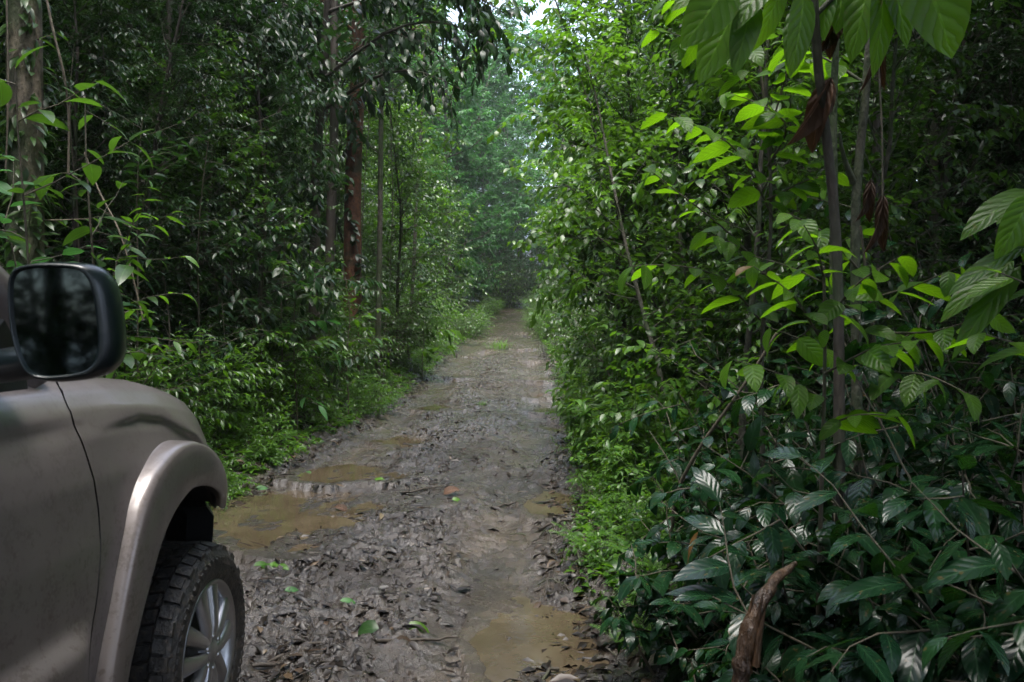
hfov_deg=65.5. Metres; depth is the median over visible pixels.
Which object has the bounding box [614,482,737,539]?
seedling
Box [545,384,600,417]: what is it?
seedling
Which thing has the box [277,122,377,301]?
understory tree
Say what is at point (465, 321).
shrub
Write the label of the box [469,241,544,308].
shrub
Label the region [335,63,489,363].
young tree
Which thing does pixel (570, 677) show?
bank leaf litter
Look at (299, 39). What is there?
canopy tree
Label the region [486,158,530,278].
forest tree
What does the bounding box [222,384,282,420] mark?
seedling
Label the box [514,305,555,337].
shrub
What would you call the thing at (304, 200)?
understory tree
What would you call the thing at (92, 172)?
sapling
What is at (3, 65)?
understory tree
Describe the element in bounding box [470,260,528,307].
shrub
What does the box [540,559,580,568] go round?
root
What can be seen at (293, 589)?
fallen leaf
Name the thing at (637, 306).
shrub
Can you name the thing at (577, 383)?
seedling
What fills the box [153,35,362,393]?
young tree
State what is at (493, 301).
shrub
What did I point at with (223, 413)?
shrub
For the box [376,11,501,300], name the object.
forest tree
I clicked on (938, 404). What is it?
glossy shrub
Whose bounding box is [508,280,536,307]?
shrub
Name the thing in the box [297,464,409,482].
puddle
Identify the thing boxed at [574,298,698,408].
shrub
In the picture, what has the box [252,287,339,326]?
shrub
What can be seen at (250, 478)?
seedling
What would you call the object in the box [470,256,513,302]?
shrub
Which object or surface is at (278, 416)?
seedling
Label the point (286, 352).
shrub
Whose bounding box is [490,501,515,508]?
stick
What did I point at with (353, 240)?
climbing vine
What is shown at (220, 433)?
seedling
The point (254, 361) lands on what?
shrub
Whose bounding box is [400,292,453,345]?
shrub
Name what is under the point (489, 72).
forest tree
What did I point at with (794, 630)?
glossy shrub
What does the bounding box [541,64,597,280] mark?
forest tree
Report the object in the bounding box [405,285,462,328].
shrub
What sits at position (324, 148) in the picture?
liana
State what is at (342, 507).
fallen leaf
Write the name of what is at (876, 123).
dim slim tree
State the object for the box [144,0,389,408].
young tree
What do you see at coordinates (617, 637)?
fern
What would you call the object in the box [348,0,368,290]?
liana
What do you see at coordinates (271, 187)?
understory tree
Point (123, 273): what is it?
sapling
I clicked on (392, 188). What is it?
liana
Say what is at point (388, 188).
understory tree
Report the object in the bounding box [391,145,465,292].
understory tree
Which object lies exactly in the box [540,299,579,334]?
shrub
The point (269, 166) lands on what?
understory tree
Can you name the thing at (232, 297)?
shrub
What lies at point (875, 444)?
glossy shrub
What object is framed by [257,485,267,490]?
fallen leaf
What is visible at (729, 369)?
shrub
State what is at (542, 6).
sky
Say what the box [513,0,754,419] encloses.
young tree
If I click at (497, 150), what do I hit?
forest tree
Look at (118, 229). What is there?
liana
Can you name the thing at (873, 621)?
glossy shrub
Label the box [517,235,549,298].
shrub
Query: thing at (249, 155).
sapling
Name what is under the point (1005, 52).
understory tree
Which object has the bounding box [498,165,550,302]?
forest tree
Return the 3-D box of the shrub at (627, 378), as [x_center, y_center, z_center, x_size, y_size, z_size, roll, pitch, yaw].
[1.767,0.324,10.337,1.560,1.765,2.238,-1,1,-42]
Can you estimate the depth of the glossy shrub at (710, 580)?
3.64 m
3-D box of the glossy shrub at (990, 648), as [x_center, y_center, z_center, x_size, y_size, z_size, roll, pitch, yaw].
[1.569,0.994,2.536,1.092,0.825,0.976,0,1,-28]
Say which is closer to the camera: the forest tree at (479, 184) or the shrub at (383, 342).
the shrub at (383, 342)
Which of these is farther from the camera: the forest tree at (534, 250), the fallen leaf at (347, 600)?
the forest tree at (534, 250)
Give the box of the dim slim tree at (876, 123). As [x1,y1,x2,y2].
[862,0,1023,405]
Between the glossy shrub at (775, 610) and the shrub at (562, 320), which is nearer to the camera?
the glossy shrub at (775, 610)
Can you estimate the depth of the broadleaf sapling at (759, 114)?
4.22 m
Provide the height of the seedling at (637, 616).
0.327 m
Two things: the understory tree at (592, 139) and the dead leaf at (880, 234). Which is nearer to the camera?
the dead leaf at (880, 234)
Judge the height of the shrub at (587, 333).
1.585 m
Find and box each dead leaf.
[786,77,835,152]
[822,25,842,59]
[855,179,875,221]
[858,55,885,94]
[862,193,888,254]
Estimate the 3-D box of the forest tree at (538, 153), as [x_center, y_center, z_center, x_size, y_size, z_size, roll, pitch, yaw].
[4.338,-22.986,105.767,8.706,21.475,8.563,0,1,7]
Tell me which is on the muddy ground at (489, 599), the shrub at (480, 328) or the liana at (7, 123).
the shrub at (480, 328)
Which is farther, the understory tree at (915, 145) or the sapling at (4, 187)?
the understory tree at (915, 145)
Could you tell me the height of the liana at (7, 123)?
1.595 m
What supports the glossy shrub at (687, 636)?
on the muddy ground at (489, 599)
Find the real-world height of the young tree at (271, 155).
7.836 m
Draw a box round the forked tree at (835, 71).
[767,37,870,483]
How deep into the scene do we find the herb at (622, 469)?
6.57 m
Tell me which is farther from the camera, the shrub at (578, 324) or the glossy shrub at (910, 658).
the shrub at (578, 324)
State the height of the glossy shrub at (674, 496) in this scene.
1.182 m
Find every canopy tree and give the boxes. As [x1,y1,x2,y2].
[173,0,351,181]
[269,0,347,51]
[274,0,474,148]
[297,0,450,223]
[338,7,456,183]
[527,0,683,101]
[533,0,683,99]
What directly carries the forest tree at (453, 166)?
on the muddy ground at (489, 599)
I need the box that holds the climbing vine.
[339,3,372,371]
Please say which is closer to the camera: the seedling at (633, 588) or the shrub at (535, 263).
the seedling at (633, 588)
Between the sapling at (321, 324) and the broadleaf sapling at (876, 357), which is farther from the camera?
the sapling at (321, 324)
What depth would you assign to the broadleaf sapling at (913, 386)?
3.17 m
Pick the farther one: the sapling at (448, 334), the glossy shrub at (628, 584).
the sapling at (448, 334)
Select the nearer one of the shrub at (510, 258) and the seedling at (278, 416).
the seedling at (278, 416)
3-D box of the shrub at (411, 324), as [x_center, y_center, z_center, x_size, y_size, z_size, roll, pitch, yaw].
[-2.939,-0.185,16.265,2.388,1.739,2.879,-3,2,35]
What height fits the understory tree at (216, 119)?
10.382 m
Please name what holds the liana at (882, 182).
hanging from the spreading tree
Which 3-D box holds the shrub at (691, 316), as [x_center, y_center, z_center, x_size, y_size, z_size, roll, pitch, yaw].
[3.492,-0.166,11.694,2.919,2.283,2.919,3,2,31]
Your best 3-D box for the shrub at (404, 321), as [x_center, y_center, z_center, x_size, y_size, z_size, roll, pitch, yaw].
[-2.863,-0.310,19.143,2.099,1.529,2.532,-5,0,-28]
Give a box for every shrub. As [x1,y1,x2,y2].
[0,134,264,405]
[0,237,72,265]
[49,247,227,379]
[100,333,220,439]
[103,303,264,462]
[115,315,286,437]
[119,282,282,374]
[122,263,202,360]
[125,285,143,348]
[141,242,253,374]
[141,310,296,419]
[180,262,349,384]
[181,256,393,345]
[205,280,342,346]
[219,312,395,398]
[220,316,354,422]
[237,302,359,424]
[251,192,387,309]
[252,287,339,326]
[269,269,367,337]
[280,289,392,386]
[284,303,372,396]
[292,247,385,333]
[323,287,436,366]
[336,285,446,362]
[339,304,418,378]
[342,225,454,299]
[362,295,431,353]
[389,296,451,348]
[391,286,469,339]
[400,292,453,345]
[404,261,457,306]
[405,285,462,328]
[406,274,456,330]
[424,263,484,301]
[437,304,487,342]
[441,258,479,297]
[447,315,481,336]
[450,304,478,333]
[452,303,494,336]
[456,305,491,332]
[459,240,516,300]
[462,302,489,317]
[464,311,494,332]
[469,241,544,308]
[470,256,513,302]
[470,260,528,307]
[475,296,504,318]
[476,261,543,308]
[478,228,528,280]
[479,239,529,302]
[480,229,532,291]
[483,295,502,308]
[489,267,537,306]
[494,294,505,308]
[504,288,529,308]
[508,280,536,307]
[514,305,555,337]
[517,234,550,301]
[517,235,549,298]
[517,291,540,307]
[520,297,534,311]
[524,280,612,341]
[524,303,559,338]
[529,278,557,308]
[535,292,572,332]
[540,296,603,340]
[540,296,636,357]
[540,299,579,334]
[543,279,570,319]
[543,306,755,415]
[551,306,651,390]
[556,299,615,350]
[558,241,683,318]
[559,311,650,364]
[560,306,676,403]
[562,311,717,416]
[563,313,609,356]
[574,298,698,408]
[587,301,628,356]
[590,589,730,675]
[600,541,808,681]
[602,257,743,339]
[603,486,1021,680]
[605,250,735,390]
[609,369,949,500]
[612,457,909,681]
[615,387,957,616]
[627,408,783,528]
[627,467,909,618]
[630,267,831,402]
[631,163,1020,448]
[639,379,827,582]
[660,524,1014,681]
[663,252,760,389]
[663,320,881,416]
[666,402,1023,681]
[671,286,1023,527]
[682,652,781,681]
[690,381,1022,576]
[699,397,1023,615]
[702,358,1023,629]
[709,209,1023,431]
[710,220,1023,419]
[713,605,999,681]
[730,522,954,678]
[736,193,1023,503]
[739,258,1023,461]
[744,365,1013,609]
[751,303,1023,681]
[769,520,1023,681]
[779,612,820,675]
[862,226,1023,513]
[929,546,1023,664]
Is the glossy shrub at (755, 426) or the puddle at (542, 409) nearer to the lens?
the glossy shrub at (755, 426)
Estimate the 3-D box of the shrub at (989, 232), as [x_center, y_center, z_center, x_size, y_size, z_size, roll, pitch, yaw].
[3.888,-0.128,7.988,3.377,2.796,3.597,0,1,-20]
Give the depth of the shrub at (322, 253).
19.64 m
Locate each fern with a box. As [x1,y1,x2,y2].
[549,516,648,554]
[590,599,697,650]
[597,519,699,571]
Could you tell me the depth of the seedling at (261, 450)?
8.12 m
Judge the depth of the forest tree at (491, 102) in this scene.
65.53 m
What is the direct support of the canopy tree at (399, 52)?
on the muddy ground at (489, 599)
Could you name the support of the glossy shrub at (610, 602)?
on the muddy ground at (489, 599)
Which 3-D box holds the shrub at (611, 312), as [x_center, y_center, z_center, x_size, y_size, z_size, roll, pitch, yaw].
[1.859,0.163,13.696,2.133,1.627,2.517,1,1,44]
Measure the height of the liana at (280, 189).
5.442 m
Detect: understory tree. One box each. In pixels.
[0,0,95,104]
[0,0,158,311]
[0,0,173,239]
[0,0,275,314]
[0,1,104,259]
[0,1,159,227]
[0,31,91,252]
[0,54,182,329]
[51,0,295,279]
[52,0,256,322]
[52,4,176,290]
[58,0,257,291]
[96,8,286,285]
[108,8,329,342]
[146,32,290,299]
[203,1,310,304]
[234,47,340,277]
[234,86,343,311]
[235,62,325,306]
[252,17,369,303]
[267,67,406,325]
[269,6,351,259]
[269,116,375,291]
[273,110,424,333]
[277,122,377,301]
[310,74,398,269]
[325,148,417,307]
[327,85,428,305]
[337,170,434,306]
[341,100,463,319]
[364,121,449,294]
[364,126,440,292]
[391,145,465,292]
[400,141,467,304]
[416,186,476,307]
[428,197,457,301]
[453,193,486,304]
[532,152,588,298]
[538,91,627,290]
[542,162,604,309]
[544,143,607,294]
[545,236,577,287]
[546,117,613,269]
[560,125,654,294]
[563,93,666,338]
[566,214,625,317]
[568,80,684,295]
[587,2,967,397]
[590,14,778,323]
[591,0,880,411]
[591,67,715,304]
[603,1,746,316]
[621,92,706,304]
[648,96,778,302]
[679,46,929,385]
[680,47,894,316]
[719,57,822,278]
[731,2,1007,386]
[743,51,943,325]
[771,0,1023,437]
[795,35,924,322]
[838,22,1022,329]
[847,0,1023,437]
[847,7,1023,405]
[849,0,1023,428]
[854,3,1023,386]
[867,0,1023,285]
[883,12,1023,265]
[884,0,1023,438]
[894,4,1023,339]
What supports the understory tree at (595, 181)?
on the muddy ground at (489, 599)
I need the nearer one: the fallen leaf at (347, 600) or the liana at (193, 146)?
the fallen leaf at (347, 600)
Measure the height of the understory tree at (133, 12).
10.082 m
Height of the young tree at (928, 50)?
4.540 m
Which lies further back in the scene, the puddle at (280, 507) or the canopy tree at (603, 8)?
the canopy tree at (603, 8)
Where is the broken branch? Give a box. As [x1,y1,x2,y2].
[731,561,797,681]
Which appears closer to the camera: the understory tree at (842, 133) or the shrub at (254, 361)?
the shrub at (254, 361)
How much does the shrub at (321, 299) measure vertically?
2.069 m
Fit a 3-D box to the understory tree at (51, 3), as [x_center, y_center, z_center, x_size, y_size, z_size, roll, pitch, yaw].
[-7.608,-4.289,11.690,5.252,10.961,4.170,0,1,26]
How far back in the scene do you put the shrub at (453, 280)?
31.45 m
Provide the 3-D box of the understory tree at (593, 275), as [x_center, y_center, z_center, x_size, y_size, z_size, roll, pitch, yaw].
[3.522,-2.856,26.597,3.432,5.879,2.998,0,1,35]
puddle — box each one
[208,490,382,561]
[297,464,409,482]
[371,436,427,447]
[417,403,459,410]
[448,374,480,377]
[469,597,611,681]
[519,375,550,379]
[524,488,579,514]
[527,391,559,397]
[535,404,564,412]
[540,422,567,433]
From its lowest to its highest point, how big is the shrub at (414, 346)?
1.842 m
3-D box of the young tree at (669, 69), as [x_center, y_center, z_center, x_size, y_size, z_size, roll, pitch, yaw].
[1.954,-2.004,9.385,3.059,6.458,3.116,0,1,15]
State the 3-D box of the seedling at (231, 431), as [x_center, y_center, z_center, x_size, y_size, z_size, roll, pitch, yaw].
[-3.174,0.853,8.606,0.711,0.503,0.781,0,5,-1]
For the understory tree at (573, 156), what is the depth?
26.03 m
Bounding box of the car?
[0,262,245,681]
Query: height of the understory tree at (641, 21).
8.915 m
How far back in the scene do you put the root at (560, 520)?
6.13 m
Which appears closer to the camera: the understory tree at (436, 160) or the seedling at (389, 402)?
the seedling at (389, 402)
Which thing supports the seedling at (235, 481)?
on the muddy ground at (489, 599)
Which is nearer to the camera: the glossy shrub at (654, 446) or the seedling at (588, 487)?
the glossy shrub at (654, 446)
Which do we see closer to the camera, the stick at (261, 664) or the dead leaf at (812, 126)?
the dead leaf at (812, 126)
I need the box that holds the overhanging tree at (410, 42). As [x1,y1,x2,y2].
[251,0,538,390]
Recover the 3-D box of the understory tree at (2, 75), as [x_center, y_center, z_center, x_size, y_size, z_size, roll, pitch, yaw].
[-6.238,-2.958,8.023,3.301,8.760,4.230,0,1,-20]
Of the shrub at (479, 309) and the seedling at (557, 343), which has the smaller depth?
the seedling at (557, 343)
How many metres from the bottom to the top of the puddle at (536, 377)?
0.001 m
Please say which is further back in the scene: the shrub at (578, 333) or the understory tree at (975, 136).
the shrub at (578, 333)
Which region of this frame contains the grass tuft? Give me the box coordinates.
[483,337,516,349]
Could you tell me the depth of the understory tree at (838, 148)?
9.58 m
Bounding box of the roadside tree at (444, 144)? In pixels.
[363,0,483,358]
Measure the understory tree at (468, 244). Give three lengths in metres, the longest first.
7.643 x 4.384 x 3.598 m
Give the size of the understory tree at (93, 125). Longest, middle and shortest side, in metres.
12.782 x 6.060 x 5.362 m
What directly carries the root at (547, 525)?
on the muddy ground at (489, 599)
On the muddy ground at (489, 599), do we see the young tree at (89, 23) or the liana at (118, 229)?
the young tree at (89, 23)
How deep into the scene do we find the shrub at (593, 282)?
23.05 m
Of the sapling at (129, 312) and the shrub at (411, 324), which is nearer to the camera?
the sapling at (129, 312)
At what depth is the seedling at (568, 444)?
8.99 m
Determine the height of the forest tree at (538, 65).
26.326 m
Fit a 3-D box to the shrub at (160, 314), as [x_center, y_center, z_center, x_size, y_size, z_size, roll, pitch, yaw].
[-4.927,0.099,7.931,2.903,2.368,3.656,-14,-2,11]
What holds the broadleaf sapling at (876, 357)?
on the muddy ground at (489, 599)
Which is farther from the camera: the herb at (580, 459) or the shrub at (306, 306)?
the shrub at (306, 306)
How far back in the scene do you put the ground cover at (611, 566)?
8.20 m
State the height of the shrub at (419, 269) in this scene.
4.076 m
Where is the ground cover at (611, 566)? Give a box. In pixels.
[202,324,797,595]
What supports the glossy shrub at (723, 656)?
on the muddy ground at (489, 599)
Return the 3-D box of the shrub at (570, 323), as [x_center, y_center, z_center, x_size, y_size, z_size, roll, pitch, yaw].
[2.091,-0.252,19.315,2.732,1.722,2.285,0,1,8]
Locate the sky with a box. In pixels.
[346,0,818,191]
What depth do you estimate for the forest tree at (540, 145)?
68.86 m
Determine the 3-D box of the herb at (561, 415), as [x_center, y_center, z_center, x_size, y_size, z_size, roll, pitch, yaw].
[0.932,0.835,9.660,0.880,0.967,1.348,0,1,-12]
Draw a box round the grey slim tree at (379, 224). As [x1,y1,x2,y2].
[303,1,461,382]
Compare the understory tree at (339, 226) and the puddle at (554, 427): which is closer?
the puddle at (554, 427)
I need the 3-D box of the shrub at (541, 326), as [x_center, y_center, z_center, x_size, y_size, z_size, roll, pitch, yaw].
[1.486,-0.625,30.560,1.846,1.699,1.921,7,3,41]
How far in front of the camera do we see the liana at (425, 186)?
19.96 m
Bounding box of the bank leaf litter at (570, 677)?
[214,343,720,681]
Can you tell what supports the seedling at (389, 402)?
on the muddy ground at (489, 599)
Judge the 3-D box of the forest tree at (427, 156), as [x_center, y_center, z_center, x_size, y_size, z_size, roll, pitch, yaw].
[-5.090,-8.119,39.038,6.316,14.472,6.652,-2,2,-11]
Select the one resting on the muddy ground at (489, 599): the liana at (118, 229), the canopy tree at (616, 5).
the canopy tree at (616, 5)
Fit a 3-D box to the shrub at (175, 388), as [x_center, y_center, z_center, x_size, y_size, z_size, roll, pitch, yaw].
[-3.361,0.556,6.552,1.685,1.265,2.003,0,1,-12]
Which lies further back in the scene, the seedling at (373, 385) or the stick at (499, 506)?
the seedling at (373, 385)
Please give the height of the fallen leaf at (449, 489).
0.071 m
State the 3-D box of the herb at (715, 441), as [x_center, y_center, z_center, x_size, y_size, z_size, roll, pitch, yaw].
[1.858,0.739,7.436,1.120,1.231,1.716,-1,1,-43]
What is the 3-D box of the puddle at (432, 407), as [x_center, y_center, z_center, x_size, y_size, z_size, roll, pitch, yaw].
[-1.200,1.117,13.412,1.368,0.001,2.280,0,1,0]
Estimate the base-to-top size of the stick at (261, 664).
0.088 m
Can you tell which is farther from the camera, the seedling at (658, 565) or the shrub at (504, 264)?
the shrub at (504, 264)
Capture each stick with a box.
[252,637,313,667]
[267,638,338,661]
[359,476,390,479]
[374,636,459,642]
[400,485,444,493]
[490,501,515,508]
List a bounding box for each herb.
[545,370,623,441]
[551,359,658,473]
[565,419,643,488]
[567,366,727,467]
[590,420,698,502]
[627,354,789,469]
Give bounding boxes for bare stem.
[667,332,777,595]
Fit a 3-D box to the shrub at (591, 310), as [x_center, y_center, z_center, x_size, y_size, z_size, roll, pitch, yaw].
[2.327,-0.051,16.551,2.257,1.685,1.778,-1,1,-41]
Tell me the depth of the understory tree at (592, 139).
24.05 m
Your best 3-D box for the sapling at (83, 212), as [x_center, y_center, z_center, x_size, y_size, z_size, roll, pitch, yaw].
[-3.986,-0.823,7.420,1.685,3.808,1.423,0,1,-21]
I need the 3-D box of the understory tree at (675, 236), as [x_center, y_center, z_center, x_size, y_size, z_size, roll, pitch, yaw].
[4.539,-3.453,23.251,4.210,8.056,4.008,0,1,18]
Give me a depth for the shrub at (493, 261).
61.63 m
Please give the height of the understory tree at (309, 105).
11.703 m
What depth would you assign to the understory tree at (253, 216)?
14.95 m
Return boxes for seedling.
[189,404,250,447]
[191,397,251,434]
[192,406,212,434]
[199,418,226,444]
[209,458,254,511]
[211,405,266,437]
[215,394,266,442]
[217,387,301,437]
[221,461,262,494]
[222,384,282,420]
[222,390,267,426]
[226,458,238,502]
[227,413,315,464]
[228,383,299,432]
[233,428,293,467]
[238,435,290,465]
[285,376,355,420]
[310,391,365,420]
[326,379,356,399]
[337,387,396,416]
[340,375,366,390]
[341,374,404,413]
[345,372,387,398]
[350,386,367,402]
[351,374,379,395]
[366,364,401,382]
[386,352,417,366]
[391,344,433,371]
[401,360,436,376]
[407,349,425,360]
[417,342,443,361]
[431,339,460,352]
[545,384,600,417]
[546,363,580,382]
[549,336,565,353]
[551,420,610,452]
[554,370,585,390]
[559,495,647,568]
[566,467,619,513]
[566,486,647,549]
[600,559,671,624]
[602,578,670,633]
[604,467,686,532]
[610,448,713,522]
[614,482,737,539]
[625,517,696,601]
[634,536,702,602]
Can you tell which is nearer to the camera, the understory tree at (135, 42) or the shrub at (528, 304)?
the understory tree at (135, 42)
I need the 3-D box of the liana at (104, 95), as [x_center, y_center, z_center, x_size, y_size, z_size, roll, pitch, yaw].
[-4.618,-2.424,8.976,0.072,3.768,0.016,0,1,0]
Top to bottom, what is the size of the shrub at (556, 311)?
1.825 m
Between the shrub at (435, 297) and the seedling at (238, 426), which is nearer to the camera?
the seedling at (238, 426)
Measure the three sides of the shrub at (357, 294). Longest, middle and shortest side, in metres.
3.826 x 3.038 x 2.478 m
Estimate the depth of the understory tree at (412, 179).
31.92 m
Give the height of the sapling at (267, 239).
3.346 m
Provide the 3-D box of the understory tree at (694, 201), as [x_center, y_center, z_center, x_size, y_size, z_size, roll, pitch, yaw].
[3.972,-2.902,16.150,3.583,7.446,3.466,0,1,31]
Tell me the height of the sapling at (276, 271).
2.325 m
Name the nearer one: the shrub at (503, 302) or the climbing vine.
the climbing vine
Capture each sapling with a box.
[0,40,179,376]
[0,45,152,263]
[0,154,138,307]
[24,86,174,377]
[43,83,233,385]
[96,181,199,387]
[106,156,250,395]
[123,106,276,424]
[148,166,289,403]
[170,47,300,384]
[210,151,322,402]
[242,250,343,429]
[246,201,340,420]
[298,259,392,414]
[397,280,463,379]
[618,0,874,466]
[720,219,943,654]
[745,213,1015,500]
[940,188,1023,371]
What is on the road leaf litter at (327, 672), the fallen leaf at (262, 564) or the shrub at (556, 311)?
the fallen leaf at (262, 564)
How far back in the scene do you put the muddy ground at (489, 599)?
5.96 m
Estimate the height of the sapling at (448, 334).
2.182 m
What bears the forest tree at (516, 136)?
on the muddy ground at (489, 599)
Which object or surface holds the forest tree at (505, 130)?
on the muddy ground at (489, 599)
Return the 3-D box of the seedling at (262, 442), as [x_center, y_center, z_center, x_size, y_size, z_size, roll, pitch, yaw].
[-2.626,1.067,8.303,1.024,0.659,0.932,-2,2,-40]
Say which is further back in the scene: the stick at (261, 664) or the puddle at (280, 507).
the puddle at (280, 507)
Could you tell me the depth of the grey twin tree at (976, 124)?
8.17 m
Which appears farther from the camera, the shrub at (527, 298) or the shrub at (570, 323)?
the shrub at (527, 298)
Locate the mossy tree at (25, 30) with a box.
[0,0,102,274]
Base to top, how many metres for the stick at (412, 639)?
0.080 m
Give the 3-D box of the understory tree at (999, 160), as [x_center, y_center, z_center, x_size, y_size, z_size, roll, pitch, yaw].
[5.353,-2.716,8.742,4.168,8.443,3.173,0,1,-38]
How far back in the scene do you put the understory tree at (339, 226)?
19.87 m
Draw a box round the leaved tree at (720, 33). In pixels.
[671,0,971,571]
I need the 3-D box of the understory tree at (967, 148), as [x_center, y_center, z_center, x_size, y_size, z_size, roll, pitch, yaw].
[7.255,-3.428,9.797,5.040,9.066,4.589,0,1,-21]
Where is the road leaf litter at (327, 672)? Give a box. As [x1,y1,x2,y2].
[239,352,553,681]
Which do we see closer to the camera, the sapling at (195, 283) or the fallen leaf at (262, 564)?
the fallen leaf at (262, 564)
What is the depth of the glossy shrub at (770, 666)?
2.40 m
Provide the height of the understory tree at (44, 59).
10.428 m
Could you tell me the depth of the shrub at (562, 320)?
25.20 m
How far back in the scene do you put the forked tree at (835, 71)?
3.88 m
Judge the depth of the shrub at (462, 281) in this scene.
50.10 m
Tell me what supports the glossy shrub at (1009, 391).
on the muddy ground at (489, 599)
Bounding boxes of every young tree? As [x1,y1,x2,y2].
[0,0,208,379]
[0,0,212,374]
[44,0,291,382]
[46,0,282,392]
[69,24,324,409]
[105,0,344,326]
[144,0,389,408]
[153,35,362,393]
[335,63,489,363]
[467,0,711,401]
[487,0,759,440]
[512,35,680,344]
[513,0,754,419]
[538,0,798,429]
[589,0,962,468]
[631,0,995,435]
[712,0,1023,466]
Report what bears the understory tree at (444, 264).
on the muddy ground at (489, 599)
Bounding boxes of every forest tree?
[339,14,443,295]
[366,31,476,275]
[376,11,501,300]
[392,0,527,303]
[402,0,530,307]
[402,53,468,278]
[411,11,502,252]
[415,113,483,297]
[428,0,537,296]
[430,36,489,213]
[448,63,541,281]
[449,59,505,234]
[463,47,535,249]
[471,102,514,257]
[472,103,532,259]
[473,75,552,281]
[482,194,523,299]
[485,3,593,288]
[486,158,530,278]
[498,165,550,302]
[501,110,550,257]
[503,100,535,217]
[504,40,564,253]
[519,221,552,296]
[522,48,597,279]
[522,88,552,208]
[531,7,647,301]
[537,82,592,268]
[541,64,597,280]
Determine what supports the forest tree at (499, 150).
on the muddy ground at (489, 599)
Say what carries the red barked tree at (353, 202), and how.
on the muddy ground at (489, 599)
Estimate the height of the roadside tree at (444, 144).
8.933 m
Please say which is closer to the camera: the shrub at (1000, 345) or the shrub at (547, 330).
the shrub at (1000, 345)
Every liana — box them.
[4,0,8,172]
[46,0,70,172]
[84,152,143,319]
[99,0,104,252]
[177,1,193,289]
[276,14,285,292]
[294,3,314,266]
[306,1,327,274]
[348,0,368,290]
[387,28,392,292]
[391,26,402,292]
[420,0,435,288]
[878,68,883,198]
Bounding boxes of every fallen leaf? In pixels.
[254,561,288,569]
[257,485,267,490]
[285,586,298,591]
[334,504,346,510]
[340,597,354,603]
[357,620,378,634]
[407,621,428,632]
[444,486,458,494]
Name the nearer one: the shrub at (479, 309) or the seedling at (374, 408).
the seedling at (374, 408)
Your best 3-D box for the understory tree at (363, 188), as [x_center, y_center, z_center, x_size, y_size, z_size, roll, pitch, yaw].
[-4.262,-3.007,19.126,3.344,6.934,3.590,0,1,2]
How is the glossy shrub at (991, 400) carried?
on the muddy ground at (489, 599)
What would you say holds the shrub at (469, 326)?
on the muddy ground at (489, 599)
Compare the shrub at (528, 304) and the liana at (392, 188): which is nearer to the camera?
the liana at (392, 188)
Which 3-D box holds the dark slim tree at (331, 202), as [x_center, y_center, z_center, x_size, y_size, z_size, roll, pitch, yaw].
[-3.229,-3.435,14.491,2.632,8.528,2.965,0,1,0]
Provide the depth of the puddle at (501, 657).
4.11 m
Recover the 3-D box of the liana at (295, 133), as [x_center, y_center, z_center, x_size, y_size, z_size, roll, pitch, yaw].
[-3.034,-3.233,11.968,0.496,5.025,0.016,0,1,0]
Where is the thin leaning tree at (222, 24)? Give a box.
[44,0,287,361]
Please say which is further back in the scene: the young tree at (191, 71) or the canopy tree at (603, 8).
the canopy tree at (603, 8)
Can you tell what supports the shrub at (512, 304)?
on the muddy ground at (489, 599)
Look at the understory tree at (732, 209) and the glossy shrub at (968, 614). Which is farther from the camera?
the understory tree at (732, 209)
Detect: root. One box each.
[502,667,559,681]
[509,522,557,535]
[537,575,581,585]
[538,529,582,537]
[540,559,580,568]
[548,518,567,537]
[562,574,601,593]
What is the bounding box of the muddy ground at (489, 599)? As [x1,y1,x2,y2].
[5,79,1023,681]
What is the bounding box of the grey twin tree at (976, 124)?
[822,14,1023,386]
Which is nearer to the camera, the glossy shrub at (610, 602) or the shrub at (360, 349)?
the glossy shrub at (610, 602)
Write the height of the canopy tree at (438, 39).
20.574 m
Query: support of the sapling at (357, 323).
on the muddy ground at (489, 599)
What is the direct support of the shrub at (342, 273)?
on the muddy ground at (489, 599)
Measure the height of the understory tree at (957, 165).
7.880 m
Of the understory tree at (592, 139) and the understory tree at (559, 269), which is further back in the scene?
the understory tree at (559, 269)
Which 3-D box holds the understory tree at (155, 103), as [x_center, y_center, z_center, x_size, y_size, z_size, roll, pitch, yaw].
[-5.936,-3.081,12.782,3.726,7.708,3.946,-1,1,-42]
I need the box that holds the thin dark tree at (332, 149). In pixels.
[156,0,354,319]
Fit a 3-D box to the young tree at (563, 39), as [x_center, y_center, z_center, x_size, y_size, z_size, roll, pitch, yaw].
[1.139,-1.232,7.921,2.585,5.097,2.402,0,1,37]
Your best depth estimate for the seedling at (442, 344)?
23.18 m
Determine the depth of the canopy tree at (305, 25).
25.39 m
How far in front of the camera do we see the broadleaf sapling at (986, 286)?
2.36 m
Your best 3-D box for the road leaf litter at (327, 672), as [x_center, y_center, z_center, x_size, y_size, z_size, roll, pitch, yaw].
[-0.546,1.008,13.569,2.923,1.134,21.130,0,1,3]
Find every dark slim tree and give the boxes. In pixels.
[269,0,393,347]
[522,101,732,401]
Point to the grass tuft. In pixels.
(499, 345)
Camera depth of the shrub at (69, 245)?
6.26 m
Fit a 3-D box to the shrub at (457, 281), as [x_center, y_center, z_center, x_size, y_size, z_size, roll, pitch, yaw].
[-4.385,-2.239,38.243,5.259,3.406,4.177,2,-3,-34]
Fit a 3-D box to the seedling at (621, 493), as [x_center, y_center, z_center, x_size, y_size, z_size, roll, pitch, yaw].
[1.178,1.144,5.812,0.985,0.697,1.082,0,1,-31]
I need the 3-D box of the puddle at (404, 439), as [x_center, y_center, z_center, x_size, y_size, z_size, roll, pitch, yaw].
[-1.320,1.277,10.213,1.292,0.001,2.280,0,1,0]
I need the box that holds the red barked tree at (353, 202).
[264,0,453,373]
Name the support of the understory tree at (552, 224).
on the muddy ground at (489, 599)
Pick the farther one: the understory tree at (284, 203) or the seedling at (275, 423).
the understory tree at (284, 203)
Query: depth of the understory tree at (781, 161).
17.53 m

